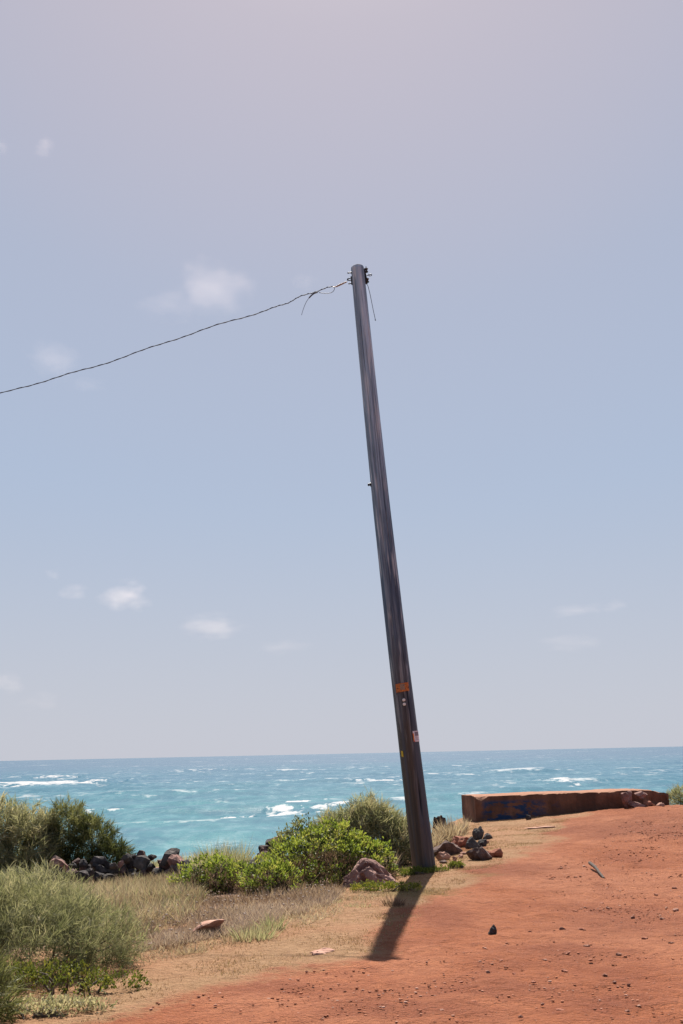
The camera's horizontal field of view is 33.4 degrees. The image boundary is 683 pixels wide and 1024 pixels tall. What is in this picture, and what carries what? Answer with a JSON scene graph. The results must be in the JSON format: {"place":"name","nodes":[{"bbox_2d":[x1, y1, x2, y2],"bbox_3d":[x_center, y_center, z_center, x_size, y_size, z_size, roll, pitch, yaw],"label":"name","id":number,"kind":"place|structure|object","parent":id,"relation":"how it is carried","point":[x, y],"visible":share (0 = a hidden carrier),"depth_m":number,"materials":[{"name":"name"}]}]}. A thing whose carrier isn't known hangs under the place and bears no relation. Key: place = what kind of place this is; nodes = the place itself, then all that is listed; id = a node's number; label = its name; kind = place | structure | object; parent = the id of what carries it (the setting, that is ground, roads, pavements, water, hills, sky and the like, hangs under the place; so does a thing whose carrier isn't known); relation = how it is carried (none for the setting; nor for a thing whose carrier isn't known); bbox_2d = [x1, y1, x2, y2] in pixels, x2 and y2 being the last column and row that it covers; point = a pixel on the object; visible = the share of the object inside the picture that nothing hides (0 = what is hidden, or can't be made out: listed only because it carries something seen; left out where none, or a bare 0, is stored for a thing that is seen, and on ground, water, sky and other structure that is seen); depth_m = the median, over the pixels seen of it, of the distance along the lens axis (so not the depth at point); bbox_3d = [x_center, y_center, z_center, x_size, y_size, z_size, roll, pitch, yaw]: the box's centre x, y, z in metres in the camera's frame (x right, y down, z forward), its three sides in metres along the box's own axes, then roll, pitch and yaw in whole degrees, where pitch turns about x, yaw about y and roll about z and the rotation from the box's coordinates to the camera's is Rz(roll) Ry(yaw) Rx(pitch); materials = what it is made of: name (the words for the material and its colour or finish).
{"place":"outdoors","nodes":[
{"label":"outdoors","id":0,"kind":"place"},
{"bbox_2d":[2,881,113,946],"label":"tall green grass","id":1,"kind":"structure","parent":0,"point":[74,927],"depth_m":10.44,"materials":[{"name":"green plant"}]},
{"bbox_2d":[0,805,682,1023],"bbox_3d":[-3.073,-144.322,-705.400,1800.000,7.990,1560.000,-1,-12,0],"label":"ground","id":2,"kind":"structure","parent":0,"point":[461,918],"depth_m":8.66,"materials":[{"name":"soil"}]},
{"bbox_2d":[0,936,33,1023],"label":"feathery shrub","id":3,"kind":"object","parent":2,"relation":"on","point":[5,983],"visible":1,"depth_m":6.79,"materials":[{"name":"green plant"}]},
{"bbox_2d":[0,789,73,875],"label":"feathery shrub","id":4,"kind":"object","parent":2,"relation":"on","point":[19,823],"visible":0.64,"depth_m":18.95,"materials":[{"name":"green plant"}]},
{"bbox_2d":[0,860,104,932],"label":"feathery shrub","id":5,"kind":"object","parent":2,"relation":"on","point":[34,887],"visible":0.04,"depth_m":10.93,"materials":[{"name":"green plant"}]},
{"bbox_2d":[0,992,117,1018],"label":"plant","id":6,"kind":"object","parent":2,"relation":"on","point":[52,1002],"visible":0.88,"depth_m":6.95,"materials":[{"name":"green plant"}]},
{"bbox_2d":[0,853,153,986],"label":"feathery shrub","id":7,"kind":"object","parent":2,"relation":"on","point":[68,915],"visible":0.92,"depth_m":8.40,"materials":[{"name":"green plant"}]},
{"bbox_2d":[4,951,151,996],"bbox_3d":[-1.859,3.129,7.599,1.169,0.350,0.451,-1,-12,0],"label":"plant","id":8,"kind":"object","parent":2,"relation":"on","point":[33,972],"visible":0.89,"depth_m":7.58,"materials":[{"name":"green plant"}]},
{"bbox_2d":[20,793,139,871],"bbox_3d":[-4.500,5.608,19.470,2.150,1.711,1.331,-1,-12,0],"label":"dark shrub","id":9,"kind":"object","parent":2,"relation":"on","point":[85,826],"visible":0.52,"depth_m":19.27,"materials":[{"name":"green plant"}]},
{"bbox_2d":[42,853,136,884],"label":"stone wall","id":10,"kind":"structure","parent":2,"relation":"on","point":[102,866],"depth_m":17.04,"materials":[{"name":"grey stone"}]},
{"bbox_2d":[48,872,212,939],"bbox_3d":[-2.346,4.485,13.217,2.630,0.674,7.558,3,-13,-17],"label":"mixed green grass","id":11,"kind":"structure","parent":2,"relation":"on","point":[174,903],"depth_m":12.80,"materials":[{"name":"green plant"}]},
{"bbox_2d":[14,848,252,878],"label":"dry grass","id":12,"kind":"structure","parent":2,"relation":"on","point":[156,864],"depth_m":19.09,"materials":[{"name":"beige plant"}]},
{"bbox_2d":[63,869,211,939],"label":"tall dry grass","id":13,"kind":"structure","parent":2,"relation":"on","point":[150,898],"depth_m":12.79,"materials":[{"name":"plant"}]},
{"bbox_2d":[122,848,193,878],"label":"stone wall","id":14,"kind":"structure","parent":2,"relation":"on","point":[171,859],"depth_m":17.08,"materials":[{"name":"grey stone"}]},
{"bbox_2d":[156,939,193,951],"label":"grass tuft","id":15,"kind":"object","parent":2,"relation":"on","point":[177,946],"visible":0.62,"depth_m":9.18,"materials":[{"name":"beige plant"}]},
{"bbox_2d":[176,944,208,954],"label":"grass tuft","id":16,"kind":"object","parent":2,"relation":"on","point":[195,949],"visible":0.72,"depth_m":8.96,"materials":[{"name":"plant"}]},
{"bbox_2d":[192,919,224,932],"bbox_3d":[-1.156,3.609,9.890,0.309,0.124,0.262,-22,-16,-12],"label":"flat stone","id":17,"kind":"object","parent":2,"relation":"on","point":[208,925],"visible":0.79,"depth_m":9.82,"materials":[{"name":"beige stone"}]},
{"bbox_2d":[166,849,265,893],"bbox_3d":[-1.522,4.492,14.008,1.282,0.693,0.933,-1,-12,0],"label":"leafy shrub","id":18,"kind":"object","parent":2,"relation":"on","point":[217,879],"visible":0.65,"depth_m":13.82,"materials":[{"name":"green plant"}]},
{"bbox_2d":[192,840,246,871],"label":"grass clump","id":19,"kind":"object","parent":2,"relation":"on","point":[214,853],"visible":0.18,"depth_m":18.26,"materials":[{"name":"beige plant"}]},
{"bbox_2d":[208,838,257,870],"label":"grass clump","id":20,"kind":"object","parent":2,"relation":"on","point":[237,855],"visible":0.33,"depth_m":18.02,"materials":[{"name":"green plant"}]},
{"bbox_2d":[218,931,254,942],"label":"grass tuft","id":21,"kind":"object","parent":2,"relation":"on","point":[233,937],"visible":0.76,"depth_m":9.41,"materials":[{"name":"plant"}]},
{"bbox_2d":[137,882,336,944],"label":"seed heads","id":22,"kind":"object","parent":2,"relation":"on","point":[283,904],"visible":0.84,"depth_m":11.06,"materials":[{"name":"beige plant"}]},
{"bbox_2d":[95,889,380,970],"bbox_3d":[-0.839,3.809,10.608,1.490,0.194,5.020,-9,-14,33],"label":"pale mixed scrub","id":23,"kind":"object","parent":2,"relation":"on","point":[333,910],"visible":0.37,"depth_m":10.43,"materials":[{"name":"plant"}]},
{"bbox_2d":[132,884,348,951],"bbox_3d":[-1.052,3.904,10.970,1.911,0.340,4.082,-3,-12,9],"label":"pale ground cover","id":24,"kind":"object","parent":2,"relation":"on","point":[236,918],"visible":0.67,"depth_m":10.57,"materials":[{"name":"plant"}]},
{"bbox_2d":[132,879,350,935],"bbox_3d":[-1.012,3.930,11.317,1.939,0.342,3.456,-3,-12,7],"label":"dead grass fringe","id":25,"kind":"object","parent":2,"relation":"on","point":[258,897],"visible":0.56,"depth_m":11.99,"materials":[{"name":"beige plant"}]},
{"bbox_2d":[225,921,285,941],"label":"grass tuft","id":26,"kind":"object","parent":2,"relation":"on","point":[258,934],"visible":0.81,"depth_m":9.51,"materials":[{"name":"green plant"}]},
{"bbox_2d":[247,836,283,872],"bbox_3d":[-1.164,5.318,17.501,0.339,0.673,1.435,-5,-12,15],"label":"rock","id":27,"kind":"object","parent":2,"relation":"on","point":[262,848],"depth_m":17.51,"materials":[{"name":"grey stone"}]},
{"bbox_2d":[248,913,289,930],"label":"grass tuft","id":28,"kind":"object","parent":2,"relation":"on","point":[271,921],"visible":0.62,"depth_m":9.96,"materials":[{"name":"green plant"}]},
{"bbox_2d":[235,852,306,897],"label":"leafy shrub","id":29,"kind":"object","parent":2,"relation":"on","point":[275,879],"visible":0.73,"depth_m":12.71,"materials":[{"name":"green plant"}]},
{"bbox_2d":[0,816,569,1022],"bbox_3d":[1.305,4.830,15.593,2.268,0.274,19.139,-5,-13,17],"label":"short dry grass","id":30,"kind":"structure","parent":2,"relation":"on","point":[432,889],"depth_m":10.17,"materials":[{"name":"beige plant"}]},
{"bbox_2d":[268,812,336,876],"bbox_3d":[-0.550,4.608,15.611,1.112,0.964,0.846,-1,-12,0],"label":"leafy shrub","id":31,"kind":"object","parent":2,"relation":"on","point":[291,832],"visible":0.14,"depth_m":15.58,"materials":[{"name":"green plant"}]},
{"bbox_2d":[310,947,334,954],"bbox_3d":[-0.167,3.356,8.679,0.150,0.051,0.223,-10,-15,37],"label":"stone","id":32,"kind":"object","parent":2,"relation":"on","point":[323,950],"visible":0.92,"depth_m":8.66,"materials":[{"name":"beige stone"}]},
{"bbox_2d":[262,816,398,886],"bbox_3d":[-0.144,4.280,14.031,1.818,1.044,1.144,-1,-12,0],"label":"leafy shrub","id":33,"kind":"object","parent":2,"relation":"on","point":[343,856],"visible":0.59,"depth_m":13.96,"materials":[{"name":"green plant"}]},
{"bbox_2d":[301,785,435,864],"bbox_3d":[0.368,4.694,16.621,2.086,1.460,1.410,-1,-12,0],"label":"feathery shrub","id":34,"kind":"object","parent":2,"relation":"on","point":[372,818],"visible":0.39,"depth_m":16.39,"materials":[{"name":"green plant"}]},
{"bbox_2d":[342,858,396,886],"bbox_3d":[0.350,4.368,13.508,0.730,0.511,0.548,-1,-12,0],"label":"boulder","id":35,"kind":"object","parent":2,"relation":"on","point":[363,869],"visible":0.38,"depth_m":13.41,"materials":[{"name":"brown stone"}]},
{"bbox_2d":[349,878,421,892],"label":"plant","id":36,"kind":"object","parent":2,"relation":"on","point":[370,885],"visible":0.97,"depth_m":12.53,"materials":[{"name":"green plant"}]},
{"bbox_2d":[347,264,435,869],"bbox_3d":[0.694,0.834,15.692,0.398,9.141,0.317,-6,-12,-1],"label":"utility pole","id":37,"kind":"object","parent":2,"relation":"on","point":[419,833],"visible":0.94,"depth_m":15.50,"materials":[{"name":"brown wood"}]},
{"bbox_2d":[0,281,346,392],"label":"overhead cable","id":38,"kind":"object","parent":37,"relation":"attached to","point":[315,292],"visible":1,"depth_m":16.49,"materials":[{"name":"black metal"}]},
{"bbox_2d":[379,893,408,906],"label":"grass tuft","id":39,"kind":"object","parent":2,"relation":"on","point":[397,902],"visible":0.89,"depth_m":11.41,"materials":[{"name":"plant"}]},
{"bbox_2d":[396,864,448,876],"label":"plant","id":40,"kind":"object","parent":2,"relation":"on","point":[405,872],"visible":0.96,"depth_m":14.49,"materials":[{"name":"green plant"}]},
{"bbox_2d":[432,815,446,835],"bbox_3d":[1.839,6.049,21.311,0.304,0.727,0.232,6,-14,-29],"label":"rock","id":41,"kind":"object","parent":2,"relation":"on","point":[438,819],"visible":0.38,"depth_m":21.29,"materials":[{"name":"black stone"}]},
{"bbox_2d":[435,852,450,860],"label":"rock","id":42,"kind":"object","parent":2,"relation":"on","point":[439,856],"visible":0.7,"depth_m":16.36,"materials":[{"name":"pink stone"}]},
{"bbox_2d":[433,840,462,856],"bbox_3d":[1.579,5.174,17.327,0.443,0.342,0.359,7,-14,-33],"label":"rock","id":43,"kind":"object","parent":2,"relation":"on","point":[450,848],"visible":0.59,"depth_m":17.23,"materials":[{"name":"brown stone"}]},
{"bbox_2d":[430,813,470,841],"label":"grass clump","id":44,"kind":"object","parent":2,"relation":"on","point":[453,832],"visible":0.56,"depth_m":20.60,"materials":[{"name":"plant"}]},
{"bbox_2d":[446,859,465,868],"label":"plant","id":45,"kind":"object","parent":2,"relation":"on","point":[458,864],"visible":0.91,"depth_m":15.00,"materials":[{"name":"green plant"}]},
{"bbox_2d":[452,836,468,847],"bbox_3d":[1.978,5.521,18.901,0.291,0.273,0.278,-12,-16,42],"label":"rock","id":46,"kind":"object","parent":2,"relation":"on","point":[460,841],"visible":0.4,"depth_m":18.83,"materials":[{"name":"brown stone"}]},
{"bbox_2d":[465,836,478,848],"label":"rock","id":47,"kind":"object","parent":2,"relation":"on","point":[472,843],"visible":0.48,"depth_m":18.22,"materials":[{"name":"grey stone"}]},
{"bbox_2d":[472,826,483,839],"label":"rock","id":48,"kind":"object","parent":2,"relation":"on","point":[477,833],"visible":0.77,"depth_m":20.05,"materials":[{"name":"grey stone"}]},
{"bbox_2d":[466,846,491,859],"bbox_3d":[1.942,4.809,15.899,0.270,0.293,0.345,9,-16,-41],"label":"rock","id":49,"kind":"object","parent":2,"relation":"on","point":[479,853],"visible":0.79,"depth_m":15.81,"materials":[{"name":"brown stone"}]},
{"bbox_2d":[477,839,486,846],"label":"rock","id":50,"kind":"object","parent":2,"relation":"on","point":[482,842],"visible":0.57,"depth_m":18.44,"materials":[{"name":"grey stone"}]},
{"bbox_2d":[483,833,492,838],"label":"rock","id":51,"kind":"object","parent":2,"relation":"on","point":[487,836],"visible":0.66,"depth_m":19.92,"materials":[{"name":"grey stone"}]},
{"bbox_2d":[488,924,496,934],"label":"stone","id":52,"kind":"object","parent":2,"relation":"on","point":[493,930],"visible":0.93,"depth_m":9.54,"materials":[{"name":"grey stone"}]},
{"bbox_2d":[487,848,502,857],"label":"rock","id":53,"kind":"object","parent":2,"relation":"on","point":[497,852],"visible":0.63,"depth_m":16.06,"materials":[{"name":"brown stone"}]},
{"bbox_2d":[527,826,554,828],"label":"stone","id":54,"kind":"object","parent":2,"relation":"on","point":[540,827],"visible":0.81,"depth_m":21.53,"materials":[{"name":"beige stone"}]},
{"bbox_2d":[461,788,668,821],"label":"concrete wall","id":55,"kind":"structure","parent":2,"relation":"on","point":[491,807],"depth_m":24.53,"materials":[{"name":"brown concrete"}]},
{"bbox_2d":[588,861,604,877],"bbox_3d":[3.151,4.414,14.028,0.050,0.113,1.048,-2,-12,2],"label":"stick","id":56,"kind":"object","parent":2,"relation":"on","point":[595,868],"visible":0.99,"depth_m":14.03,"materials":[{"name":"grey wood"}]},
{"bbox_2d":[621,790,631,807],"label":"rock","id":57,"kind":"object","parent":2,"relation":"on","point":[626,796],"visible":1,"depth_m":24.43,"materials":[{"name":"brown stone"}]},
{"bbox_2d":[628,801,645,807],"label":"rock","id":58,"kind":"object","parent":2,"relation":"on","point":[633,804],"visible":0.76,"depth_m":24.28,"materials":[{"name":"brown stone"}]},
{"bbox_2d":[634,791,646,798],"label":"rock","id":59,"kind":"object","parent":58,"relation":"on","point":[641,794],"visible":1,"depth_m":24.49,"materials":[{"name":"stone"}]},
{"bbox_2d":[643,801,655,806],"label":"rock","id":60,"kind":"object","parent":2,"relation":"on","point":[648,803],"visible":0.96,"depth_m":24.35,"materials":[{"name":"brown stone"}]},
{"bbox_2d":[666,781,682,804],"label":"feathery shrub","id":61,"kind":"object","parent":2,"relation":"on","point":[676,794],"visible":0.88,"depth_m":27.04,"materials":[{"name":"green plant"}]},
{"bbox_2d":[0,746,682,864],"bbox_3d":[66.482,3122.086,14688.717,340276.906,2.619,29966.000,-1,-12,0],"label":"sea","id":62,"kind":"structure","parent":0,"point":[157,807],"depth_m":232.64,"materials":[{"name":"liquid"}]},
{"bbox_2d":[0,0,682,760],"label":"sky","id":63,"kind":"structure","parent":0,"point":[189,563],"materials":[{"name":"blue"}]},
{"bbox_2d":[369,815,472,866],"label":"pale skyline grass","id":64,"kind":"structure","parent":0,"point":[437,840],"depth_m":19.93,"materials":[{"name":"plant"}]}
]}

